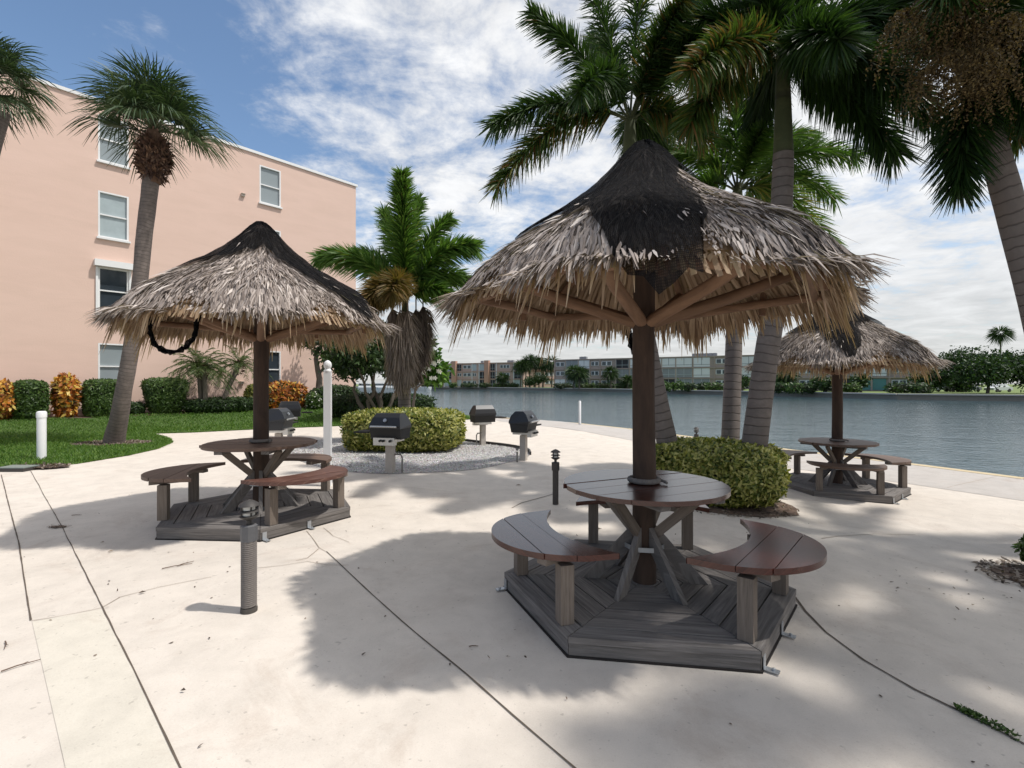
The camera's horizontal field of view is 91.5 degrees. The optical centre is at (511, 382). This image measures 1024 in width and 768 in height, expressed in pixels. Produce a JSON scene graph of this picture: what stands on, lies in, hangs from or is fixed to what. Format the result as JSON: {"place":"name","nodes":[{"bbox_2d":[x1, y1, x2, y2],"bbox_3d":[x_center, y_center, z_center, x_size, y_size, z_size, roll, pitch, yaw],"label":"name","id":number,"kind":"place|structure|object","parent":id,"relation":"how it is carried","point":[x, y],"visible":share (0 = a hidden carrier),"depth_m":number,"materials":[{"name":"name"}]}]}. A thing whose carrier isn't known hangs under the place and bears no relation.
{"place":"outdoors","nodes":[
{"label":"outdoors","id":0,"kind":"place"},
{"bbox_2d":[0,416,180,466],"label":"lawn grass","id":1,"kind":"structure","parent":0,"point":[63,453],"depth_m":12.96,"materials":[{"name":"green plant"}]},
{"bbox_2d":[0,407,469,466],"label":"lawn","id":2,"kind":"structure","parent":0,"point":[97,420],"depth_m":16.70,"materials":[{"name":"plant"}]},
{"bbox_2d":[0,32,64,154],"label":"cabbage palm","id":3,"kind":"object","parent":2,"relation":"on","point":[14,70],"visible":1,"depth_m":13.29,"materials":[{"name":"green plant"}]},
{"bbox_2d":[36,411,46,458],"bbox_3d":[-9.780,1.100,10.379,0.176,1.020,0.176,0,0,0],"label":"white bollard","id":4,"kind":"object","parent":2,"relation":"on","point":[41,434],"visible":0.92,"depth_m":10.32,"materials":[{"name":"plastic"}]},
{"bbox_2d":[3,408,305,420],"bbox_3d":[-13.161,1.394,20.657,2.021,0.360,23.033,0,0,44],"label":"planting bed","id":5,"kind":"object","parent":2,"relation":"on","point":[81,416],"visible":0.13,"depth_m":17.94,"materials":[{"name":"brown soil"}]},
{"bbox_2d":[0,377,18,420],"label":"croton bush","id":6,"kind":"object","parent":5,"relation":"on","point":[7,404],"visible":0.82,"depth_m":16.14,"materials":[{"name":"orange plant"}]},
{"bbox_2d":[11,379,51,419],"bbox_3d":[-16.238,0.595,16.825,1.186,1.478,1.036,0,0,41],"label":"clipped hedge","id":7,"kind":"object","parent":5,"relation":"on","point":[32,398],"visible":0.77,"depth_m":16.51,"materials":[{"name":"green plant"}]},
{"bbox_2d":[49,372,83,417],"bbox_3d":[-15.654,0.501,17.549,1.126,1.786,1.035,0,0,41],"label":"croton bush","id":8,"kind":"object","parent":5,"relation":"on","point":[65,397],"visible":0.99,"depth_m":17.30,"materials":[{"name":"orange plant"}]},
{"bbox_2d":[80,378,116,417],"bbox_3d":[-14.975,0.565,18.356,1.185,1.524,1.413,0,0,41],"label":"clipped hedge","id":9,"kind":"object","parent":5,"relation":"on","point":[97,398],"visible":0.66,"depth_m":17.87,"materials":[{"name":"green plant"}]},
{"bbox_2d":[130,400,146,414],"bbox_3d":[-14.419,0.995,19.081,0.868,0.651,0.714,0,0,41],"label":"shrub border","id":10,"kind":"object","parent":5,"relation":"on","point":[139,407],"visible":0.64,"depth_m":18.92,"materials":[{"name":"green plant"}]},
{"bbox_2d":[138,376,189,413],"bbox_3d":[-13.726,0.530,19.762,1.416,1.560,1.605,0,0,41],"label":"clipped hedge","id":11,"kind":"object","parent":5,"relation":"on","point":[164,397],"visible":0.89,"depth_m":19.36,"materials":[{"name":"green plant"}]},
{"bbox_2d":[161,344,239,412],"bbox_3d":[-12.725,-0.142,20.423,2.807,2.823,2.872,0,0,-32],"label":"date palm","id":12,"kind":"object","parent":5,"relation":"on","point":[200,368],"visible":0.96,"depth_m":20.27,"materials":[{"name":"green plant"}]},
{"bbox_2d":[179,396,252,413],"bbox_3d":[-12.146,0.934,21.086,1.204,0.807,3.351,0,0,41],"label":"shrub border","id":13,"kind":"object","parent":5,"relation":"on","point":[221,404],"visible":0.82,"depth_m":20.54,"materials":[{"name":"green plant"}]},
{"bbox_2d":[207,345,272,412],"bbox_3d":[-11.795,-0.168,21.599,2.760,2.954,2.747,0,0,0],"label":"date palm","id":14,"kind":"object","parent":5,"relation":"on","point":[240,363],"visible":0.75,"depth_m":21.36,"materials":[{"name":"green plant"}]},
{"bbox_2d":[243,383,252,396],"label":"variegated shrub","id":15,"kind":"object","parent":5,"relation":"on","point":[248,392],"visible":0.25,"depth_m":21.93,"materials":[{"name":"green plant"}]},
{"bbox_2d":[269,379,307,408],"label":"croton bush","id":16,"kind":"object","parent":5,"relation":"on","point":[280,390],"visible":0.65,"depth_m":22.88,"materials":[{"name":"orange plant"}]},
{"bbox_2d":[303,391,322,409],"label":"flowering shrub","id":17,"kind":"object","parent":5,"relation":"on","point":[313,400],"visible":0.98,"depth_m":23.42,"materials":[{"name":"green plant"}]},
{"bbox_2d":[295,339,337,388],"bbox_3d":[-9.134,-0.680,24.220,2.640,3.917,1.526,0,0,0],"label":"slim tree","id":18,"kind":"object","parent":5,"relation":"on","point":[318,349],"visible":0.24,"depth_m":24.17,"materials":[{"name":"green plant"}]},
{"bbox_2d":[309,384,360,406],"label":"dark shrub","id":19,"kind":"object","parent":5,"relation":"on","point":[338,389],"visible":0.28,"depth_m":24.58,"materials":[{"name":"green plant"}]},
{"bbox_2d":[0,74,357,416],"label":"apartment building","id":20,"kind":"structure","parent":2,"relation":"on","point":[69,205],"depth_m":19.13,"materials":[{"name":"paint"}]},
{"bbox_2d":[98,343,122,379],"bbox_3d":[-15.434,-0.630,19.330,0.101,1.756,0.940,0,0,41],"label":"window","id":21,"kind":"structure","parent":20,"relation":"in","point":[109,360],"depth_m":19.27,"materials":[{"name":"grey glass"}]},
{"bbox_2d":[94,258,132,314],"bbox_3d":[-15.346,-3.618,19.253,0.336,2.085,1.200,0,0,41],"label":"window","id":22,"kind":"structure","parent":20,"relation":"in","point":[111,284],"depth_m":19.27,"materials":[{"name":"glass"}]},
{"bbox_2d":[96,190,130,243],"bbox_3d":[-15.398,-6.391,19.299,0.196,1.833,1.040,0,0,41],"label":"window","id":23,"kind":"structure","parent":20,"relation":"in","point":[113,209],"depth_m":19.33,"materials":[{"name":"grey glass"}]},
{"bbox_2d":[96,117,130,169],"bbox_3d":[-15.398,-9.291,19.299,0.196,1.833,1.040,0,0,41],"label":"window","id":24,"kind":"structure","parent":20,"relation":"in","point":[105,159],"depth_m":19.27,"materials":[{"name":"grey glass"}]},
{"bbox_2d":[258,165,282,208],"bbox_3d":[-11.491,-9.291,23.733,0.196,1.833,1.080,0,0,41],"label":"window","id":25,"kind":"structure","parent":20,"relation":"in","point":[270,179],"depth_m":23.79,"materials":[{"name":"grey glass"}]},
{"bbox_2d":[269,351,280,382],"bbox_3d":[-11.526,-0.630,23.764,0.101,1.756,0.980,0,0,41],"label":"window","id":26,"kind":"structure","parent":20,"relation":"in","point":[275,362],"depth_m":24.00,"materials":[{"name":"glass"}]},
{"bbox_2d":[37,418,469,465],"bbox_3d":[-7.801,1.570,16.664,5.450,0.077,15.698,0,0,30],"label":"grass edge","id":27,"kind":"object","parent":2,"relation":"on","point":[126,454],"depth_m":12.51,"materials":[{"name":"green plant"}]},
{"bbox_2d":[309,320,394,409],"bbox_3d":[-5.976,-0.703,21.038,4.739,4.199,4.368,0,0,0],"label":"spreading tree","id":28,"kind":"object","parent":2,"relation":"on","point":[356,367],"visible":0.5,"depth_m":20.09,"materials":[{"name":"green plant"}]},
{"bbox_2d":[332,392,436,417],"bbox_3d":[-5.891,1.043,22.509,5.021,1.338,1.669,0,0,-5],"label":"dark shrub","id":29,"kind":"object","parent":2,"relation":"on","point":[342,405],"visible":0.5,"depth_m":21.92,"materials":[{"name":"green plant"}]},
{"label":"mulch bed","id":30,"kind":"structure","parent":2,"relation":"on","visible":0},
{"bbox_2d":[70,439,151,445],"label":"mulch","id":31,"kind":"object","parent":30,"relation":"on","point":[130,441],"visible":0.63,"depth_m":13.02,"materials":[{"name":"brown wood"}]},
{"bbox_2d":[60,44,244,443],"bbox_3d":[-9.232,-3.336,12.871,3.949,10.087,4.000,0,0,0],"label":"cabbage palm","id":32,"kind":"object","parent":30,"relation":"on","point":[151,97],"visible":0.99,"depth_m":12.67,"materials":[{"name":"green plant"}]},
{"bbox_2d":[421,360,527,386],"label":"distant apartment building","id":33,"kind":"structure","parent":0,"point":[485,371],"depth_m":203.81,"materials":[{"name":"concrete"}]},
{"bbox_2d":[0,419,1023,767],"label":"patio","id":34,"kind":"structure","parent":0,"point":[286,675],"depth_m":3.29,"materials":[{"name":"beige concrete"}]},
{"bbox_2d":[1,475,31,619],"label":"joint","id":35,"kind":"object","parent":34,"relation":"on","point":[30,617],"visible":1,"depth_m":4.61,"materials":[{"name":"grey concrete"}]},
{"bbox_2d":[0,465,40,471],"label":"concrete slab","id":36,"kind":"object","parent":34,"relation":"on","point":[17,468],"visible":1,"depth_m":9.03,"materials":[{"name":"grey concrete"}]},
{"bbox_2d":[32,609,178,767],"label":"slab","id":37,"kind":"structure","parent":34,"relation":"on","point":[104,716],"depth_m":2.53,"materials":[{"name":"concrete"}]},
{"bbox_2d":[31,472,181,767],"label":"joint","id":38,"kind":"object","parent":34,"relation":"on","point":[165,735],"visible":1,"depth_m":2.83,"materials":[{"name":"grey concrete"}]},
{"bbox_2d":[84,221,401,541],"bbox_3d":[-3.024,-0.175,6.060,3.419,3.570,3.123,0,0,0],"label":"thatched picnic shelter","id":39,"kind":"object","parent":34,"relation":"on","point":[263,287],"visible":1,"depth_m":5.58,"materials":[{"name":"plant"}]},
{"bbox_2d":[238,499,259,614],"bbox_3d":[-1.854,1.215,3.518,0.140,0.790,0.140,0,0,0],"label":"bollard light","id":40,"kind":"object","parent":34,"relation":"on","point":[248,530],"visible":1,"depth_m":3.48,"materials":[{"name":"metal"}]},
{"bbox_2d":[269,408,297,451],"bbox_3d":[-4.929,1.077,10.762,0.520,1.065,0.920,0,0,-5],"label":"barbecue grill","id":41,"kind":"object","parent":34,"relation":"on","point":[281,421],"visible":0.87,"depth_m":10.39,"materials":[{"name":"black metal"}]},
{"bbox_2d":[278,401,312,436],"bbox_3d":[-6.362,1.077,14.688,0.920,1.065,0.520,0,0,-20],"label":"barbecue grill","id":42,"kind":"object","parent":34,"relation":"on","point":[294,407],"visible":0.52,"depth_m":14.47,"materials":[{"name":"black metal"}]},
{"bbox_2d":[323,360,333,485],"bbox_3d":[-2.862,0.629,7.805,0.161,1.962,0.124,0,0,-15],"label":"white post","id":43,"kind":"object","parent":34,"relation":"on","point":[327,410],"visible":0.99,"depth_m":7.75,"materials":[{"name":"plastic"}]},
{"bbox_2d":[283,438,529,473],"bbox_3d":[-2.785,1.634,12.109,6.476,0.060,5.005,0,0,42],"label":"gravel bed","id":44,"kind":"object","parent":34,"relation":"on","point":[435,465],"visible":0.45,"depth_m":10.71,"materials":[{"name":"grey gravel"}]},
{"bbox_2d":[353,413,410,472],"bbox_3d":[-2.333,1.077,8.911,0.920,1.065,0.520,0,0,14],"label":"barbecue grill","id":45,"kind":"object","parent":44,"relation":"on","point":[388,431],"visible":1,"depth_m":8.76,"materials":[{"name":"black metal"}]},
{"bbox_2d":[306,165,487,407],"bbox_3d":[-3.061,-2.045,13.183,4.922,7.309,3.156,0,0,0],"label":"foxtail palm","id":46,"kind":"object","parent":44,"relation":"on","point":[415,270],"visible":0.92,"depth_m":13.23,"materials":[{"name":"green plant"}]},
{"bbox_2d":[339,406,466,452],"bbox_3d":[-2.619,1.145,12.352,2.984,1.118,2.305,0,0,6],"label":"variegated hedge","id":47,"kind":"object","parent":44,"relation":"on","point":[433,429],"visible":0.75,"depth_m":11.46,"materials":[{"name":"green plant"}]},
{"bbox_2d":[469,405,505,444],"bbox_3d":[-0.650,1.131,13.399,0.920,1.065,0.520,0,0,-25],"label":"barbecue grill","id":48,"kind":"object","parent":44,"relation":"on","point":[482,416],"visible":1,"depth_m":13.18,"materials":[{"name":"black metal"}]},
{"bbox_2d":[465,439,530,454],"bbox_3d":[-1.678,1.610,13.428,5.572,0.150,1.242,0,0,30],"label":"garden edging","id":49,"kind":"object","parent":44,"relation":"on","point":[497,443],"visible":0.36,"depth_m":13.26,"materials":[{"name":"brown metal"}]},
{"bbox_2d":[412,337,454,407],"bbox_3d":[-3.473,-0.235,19.574,2.421,3.740,1.738,0,0,0],"label":"frangipani tree","id":50,"kind":"object","parent":34,"relation":"on","point":[437,373],"visible":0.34,"depth_m":19.24,"materials":[{"name":"green plant"}]},
{"bbox_2d":[326,551,575,767],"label":"joint","id":51,"kind":"object","parent":34,"relation":"on","point":[510,712],"visible":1,"depth_m":2.81,"materials":[{"name":"grey concrete"}]},
{"bbox_2d":[509,410,541,460],"bbox_3d":[0.342,1.137,10.885,0.520,1.065,0.920,0,0,22],"label":"barbecue grill","id":52,"kind":"object","parent":34,"relation":"on","point":[523,424],"visible":1,"depth_m":10.55,"materials":[{"name":"black metal"}]},
{"bbox_2d":[551,449,560,504],"bbox_3d":[0.598,1.291,6.856,0.140,0.759,0.140,0,0,0],"label":"bollard light","id":53,"kind":"object","parent":34,"relation":"on","point":[555,463],"visible":1,"depth_m":6.82,"materials":[{"name":"brown metal"}]},
{"bbox_2d":[427,139,901,674],"bbox_3d":[1.038,-0.115,3.926,3.438,3.570,3.116,0,0,0],"label":"thatched picnic shelter","id":54,"kind":"object","parent":34,"relation":"on","point":[647,241],"visible":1,"depth_m":3.39,"materials":[{"name":"plant"}]},
{"bbox_2d":[693,500,798,518],"bbox_3d":[3.015,1.749,7.460,2.331,0.169,1.956,0,0,0],"label":"mulch bed","id":55,"kind":"object","parent":34,"relation":"on","point":[755,512],"visible":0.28,"depth_m":6.85,"materials":[{"name":"brown wood"}]},
{"bbox_2d":[474,0,726,443],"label":"foxtail palm","id":56,"kind":"object","parent":55,"relation":"on","point":[604,84],"visible":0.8,"depth_m":7.88,"materials":[{"name":"green plant"}]},
{"bbox_2d":[656,436,792,508],"bbox_3d":[3.029,1.296,7.553,2.154,0.978,1.960,0,0,30],"label":"variegated hedge","id":57,"kind":"object","parent":55,"relation":"on","point":[748,477],"visible":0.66,"depth_m":6.79,"materials":[{"name":"green plant"}]},
{"bbox_2d":[668,93,868,439],"bbox_3d":[4.425,-1.935,9.081,4.174,7.492,2.407,0,0,0],"label":"foxtail palm","id":58,"kind":"object","parent":55,"relation":"on","point":[807,142],"visible":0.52,"depth_m":8.86,"materials":[{"name":"green plant"}]},
{"bbox_2d":[650,0,953,503],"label":"foxtail palm","id":59,"kind":"object","parent":55,"relation":"on","point":[820,52],"visible":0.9,"depth_m":6.65,"materials":[{"name":"green plant"}]},
{"bbox_2d":[743,310,956,503],"bbox_3d":[5.967,0.175,9.171,3.438,3.570,3.116,0,0,0],"label":"thatched picnic shelter","id":60,"kind":"object","parent":34,"relation":"on","point":[879,345],"visible":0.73,"depth_m":8.58,"materials":[{"name":"plant"}]},
{"bbox_2d":[796,597,1023,743],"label":"joint","id":61,"kind":"object","parent":34,"relation":"on","point":[801,605],"visible":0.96,"depth_m":2.88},
{"bbox_2d":[952,702,1021,740],"bbox_3d":[2.346,1.675,2.479,0.069,0.050,0.270,0,0,-24],"label":"weed tuft","id":62,"kind":"object","parent":61,"relation":"on","point":[969,711],"visible":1,"depth_m":2.47,"materials":[{"name":"green plant"}]},
{"bbox_2d":[865,0,1023,331],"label":"foxtail palm","id":63,"kind":"object","parent":34,"relation":"on","point":[976,47],"visible":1,"depth_m":5.29,"materials":[{"name":"green plant"}]},
{"bbox_2d":[973,556,1023,586],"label":"mulch","id":64,"kind":"object","parent":34,"relation":"on","point":[981,564],"visible":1,"depth_m":5.03,"materials":[{"name":"brown wood"}]},
{"bbox_2d":[1011,534,1023,561],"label":"shrub","id":65,"kind":"object","parent":64,"relation":"on","point":[1020,545],"visible":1,"depth_m":5.17,"materials":[{"name":"green plant"}]},
{"bbox_2d":[0,0,1023,383],"label":"sky","id":66,"kind":"structure","parent":0,"point":[353,91],"materials":[{"name":"blue"}]},
{"bbox_2d":[553,353,753,388],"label":"distant apartment building","id":67,"kind":"structure","parent":0,"point":[694,369],"depth_m":148.50,"materials":[{"name":"beige paint"}]},
{"bbox_2d":[356,383,1023,476],"bbox_3d":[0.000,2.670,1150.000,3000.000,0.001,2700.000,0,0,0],"label":"water","id":68,"kind":"structure","parent":0,"point":[984,436],"depth_m":37.25,"materials":[{"name":"teal liquid"}]},
{"bbox_2d":[431,387,1023,400],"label":"seawall","id":69,"kind":"object","parent":68,"relation":"in","point":[942,397],"visible":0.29,"depth_m":86.55,"materials":[{"name":"concrete"}]},
{"bbox_2d":[356,386,1023,395],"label":"seawall cap","id":70,"kind":"object","parent":69,"relation":"on","point":[800,392],"visible":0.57,"depth_m":81.84,"materials":[{"name":"grey concrete"}]},
{"bbox_2d":[356,384,1023,393],"bbox_3d":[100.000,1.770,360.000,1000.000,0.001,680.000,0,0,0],"label":"bank","id":71,"kind":"structure","parent":0,"point":[1015,390],"depth_m":90.35,"materials":[{"name":"green plant"}]},
{"bbox_2d":[494,372,509,385],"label":"distant palm","id":72,"kind":"object","parent":71,"relation":"on","point":[502,380],"visible":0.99,"depth_m":185.14,"materials":[{"name":"green plant"}]},
{"bbox_2d":[510,360,529,387],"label":"distant palm","id":73,"kind":"object","parent":71,"relation":"on","point":[516,365],"visible":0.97,"depth_m":183.13,"materials":[{"name":"green plant"}]},
{"bbox_2d":[519,353,539,375],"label":"distant palm","id":74,"kind":"object","parent":71,"relation":"on","point":[533,359],"visible":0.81,"depth_m":184.72,"materials":[{"name":"green plant"}]},
{"bbox_2d":[520,372,551,387],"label":"distant tree","id":75,"kind":"object","parent":71,"relation":"on","point":[533,380],"visible":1,"depth_m":178.36,"materials":[{"name":"green plant"}]},
{"bbox_2d":[528,363,553,386],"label":"distant apartment building","id":76,"kind":"structure","parent":71,"relation":"on","point":[548,384],"depth_m":202.57,"materials":[{"name":"concrete"}]},
{"bbox_2d":[541,355,560,387],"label":"distant palm","id":77,"kind":"object","parent":71,"relation":"on","point":[550,366],"visible":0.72,"depth_m":183.13,"materials":[{"name":"green plant"}]},
{"bbox_2d":[562,365,582,388],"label":"distant palm","id":78,"kind":"object","parent":71,"relation":"on","point":[566,373],"visible":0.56,"depth_m":151.38,"materials":[{"name":"green plant"}]},
{"bbox_2d":[567,365,590,388],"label":"distant palm","id":79,"kind":"object","parent":71,"relation":"on","point":[583,375],"visible":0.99,"depth_m":149.37,"materials":[{"name":"green plant"}]},
{"bbox_2d":[600,365,620,388],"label":"distant palm","id":80,"kind":"object","parent":71,"relation":"on","point":[608,375],"visible":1,"depth_m":149.29,"materials":[{"name":"green plant"}]},
{"bbox_2d":[619,374,631,388],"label":"distant palm","id":81,"kind":"object","parent":71,"relation":"on","point":[626,380],"visible":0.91,"depth_m":144.34,"materials":[{"name":"green plant"}]},
{"bbox_2d":[664,378,685,390],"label":"distant tree","id":82,"kind":"object","parent":71,"relation":"on","point":[678,384],"visible":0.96,"depth_m":111.58,"materials":[{"name":"green plant"}]},
{"bbox_2d":[680,382,697,391],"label":"distant hedge","id":83,"kind":"object","parent":71,"relation":"on","point":[688,387],"visible":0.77,"depth_m":115.44,"materials":[{"name":"green plant"}]},
{"bbox_2d":[704,382,723,389],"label":"distant hedge","id":84,"kind":"object","parent":71,"relation":"on","point":[714,386],"visible":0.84,"depth_m":113.52,"materials":[{"name":"green plant"}]},
{"bbox_2d":[776,369,800,384],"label":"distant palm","id":85,"kind":"object","parent":71,"relation":"on","point":[785,379],"visible":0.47,"depth_m":99.23,"materials":[{"name":"green plant"}]},
{"bbox_2d":[784,381,803,393],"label":"distant hedge","id":86,"kind":"object","parent":71,"relation":"on","point":[790,387],"visible":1,"depth_m":91.44,"materials":[{"name":"green plant"}]},
{"bbox_2d":[799,382,817,394],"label":"distant hedge","id":87,"kind":"object","parent":71,"relation":"on","point":[808,388],"visible":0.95,"depth_m":91.45,"materials":[{"name":"green plant"}]},
{"bbox_2d":[809,374,844,391],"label":"distant tree","id":88,"kind":"object","parent":71,"relation":"on","point":[823,385],"visible":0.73,"depth_m":91.15,"materials":[{"name":"green plant"}]},
{"bbox_2d":[844,381,862,392],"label":"distant hedge","id":89,"kind":"object","parent":71,"relation":"on","point":[853,387],"visible":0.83,"depth_m":89.40,"materials":[{"name":"green plant"}]},
{"bbox_2d":[848,373,872,391],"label":"distant tree","id":90,"kind":"object","parent":71,"relation":"on","point":[864,382],"visible":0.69,"depth_m":91.53,"materials":[{"name":"green plant"}]},
{"bbox_2d":[883,381,910,392],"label":"distant hedge","id":91,"kind":"object","parent":71,"relation":"on","point":[896,387],"visible":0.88,"depth_m":85.51,"materials":[{"name":"green plant"}]},
{"bbox_2d":[908,382,936,392],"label":"distant hedge","id":92,"kind":"object","parent":71,"relation":"on","point":[920,387],"visible":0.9,"depth_m":83.49,"materials":[{"name":"green plant"}]},
{"bbox_2d":[902,363,953,390],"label":"distant tree","id":93,"kind":"object","parent":71,"relation":"on","point":[936,381],"visible":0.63,"depth_m":86.44,"materials":[{"name":"green plant"}]},
{"bbox_2d":[932,373,978,391],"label":"distant tree","id":94,"kind":"object","parent":71,"relation":"on","point":[953,385],"visible":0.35,"depth_m":94.56,"materials":[{"name":"green plant"}]},
{"bbox_2d":[933,344,1023,392],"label":"distant tree","id":95,"kind":"object","parent":71,"relation":"on","point":[993,368],"visible":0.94,"depth_m":81.54,"materials":[{"name":"green plant"}]},
{"bbox_2d":[984,384,1012,391],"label":"parked car","id":96,"kind":"object","parent":71,"relation":"on","point":[1007,388],"visible":0.68,"depth_m":94.31,"materials":[{"name":"white metal"}]},
{"bbox_2d":[985,325,1017,383],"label":"distant palm","id":97,"kind":"object","parent":71,"relation":"on","point":[998,336],"visible":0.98,"depth_m":149.20,"materials":[{"name":"green plant"}]},
{"bbox_2d":[1004,351,1023,392],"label":"distant tree","id":98,"kind":"object","parent":71,"relation":"on","point":[1021,382],"visible":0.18,"depth_m":82.15,"materials":[{"name":"green plant"}]},
{"bbox_2d":[496,418,1023,500],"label":"promenade","id":99,"kind":"structure","parent":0,"point":[1005,487],"depth_m":10.52,"materials":[{"name":"grey concrete"}]},
{"bbox_2d":[777,366,916,390],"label":"distant apartment building","id":100,"kind":"structure","parent":0,"point":[881,381],"depth_m":103.86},
{"bbox_2d":[873,379,885,389],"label":"door","id":101,"kind":"structure","parent":100,"relation":"in","point":[878,384],"depth_m":103.78,"materials":[{"name":"teal"}]},
{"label":"seawall","id":102,"kind":"structure","parent":0,"visible":0},
{"bbox_2d":[503,418,1023,478],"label":"seawall cap","id":103,"kind":"object","parent":102,"relation":"on","point":[1001,475],"visible":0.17,"depth_m":11.48,"materials":[{"name":"grey concrete"}]},
{"label":"bare soil","id":104,"kind":"structure","parent":0,"visible":0},
{"bbox_2d":[13,461,70,468],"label":"dry grass litter","id":105,"kind":"object","parent":104,"relation":"on","point":[44,465],"visible":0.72,"depth_m":9.44,"materials":[{"name":"brown plant"}]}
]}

